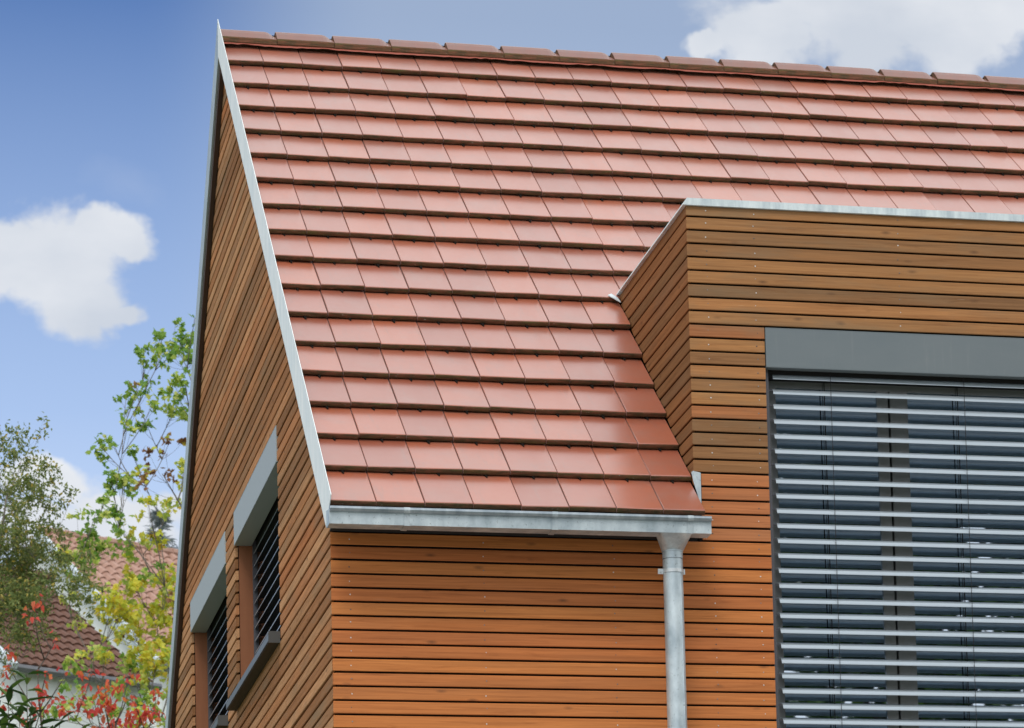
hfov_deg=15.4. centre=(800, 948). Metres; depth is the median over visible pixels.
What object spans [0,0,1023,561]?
sky
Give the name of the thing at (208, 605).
gable window
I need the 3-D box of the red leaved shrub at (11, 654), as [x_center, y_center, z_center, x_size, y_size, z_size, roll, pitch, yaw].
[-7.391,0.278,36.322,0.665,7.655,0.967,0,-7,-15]
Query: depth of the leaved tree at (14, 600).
42.97 m
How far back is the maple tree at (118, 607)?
49.68 m
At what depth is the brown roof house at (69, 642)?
72.31 m
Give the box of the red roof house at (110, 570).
[24,526,177,727]
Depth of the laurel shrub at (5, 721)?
35.60 m
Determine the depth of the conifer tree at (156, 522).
125.41 m
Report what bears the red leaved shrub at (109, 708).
on the ground
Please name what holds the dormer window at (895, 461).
in the timber house at (555, 389)
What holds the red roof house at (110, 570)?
on the ground
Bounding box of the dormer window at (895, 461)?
[762,327,1023,727]
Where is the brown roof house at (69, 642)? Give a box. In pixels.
[0,565,161,727]
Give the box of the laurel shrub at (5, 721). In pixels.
[0,670,92,727]
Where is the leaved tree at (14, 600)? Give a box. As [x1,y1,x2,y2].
[0,411,111,684]
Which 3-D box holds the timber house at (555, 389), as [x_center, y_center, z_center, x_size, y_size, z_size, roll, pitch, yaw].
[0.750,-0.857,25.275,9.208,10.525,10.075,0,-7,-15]
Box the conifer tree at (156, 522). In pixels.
[139,507,177,548]
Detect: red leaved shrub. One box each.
[0,594,67,727]
[56,669,165,727]
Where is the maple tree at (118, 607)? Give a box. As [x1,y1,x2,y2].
[35,314,194,727]
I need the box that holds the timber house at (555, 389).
[165,19,1023,727]
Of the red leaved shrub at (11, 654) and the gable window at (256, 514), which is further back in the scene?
the red leaved shrub at (11, 654)
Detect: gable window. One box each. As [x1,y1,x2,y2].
[190,531,255,727]
[226,426,281,710]

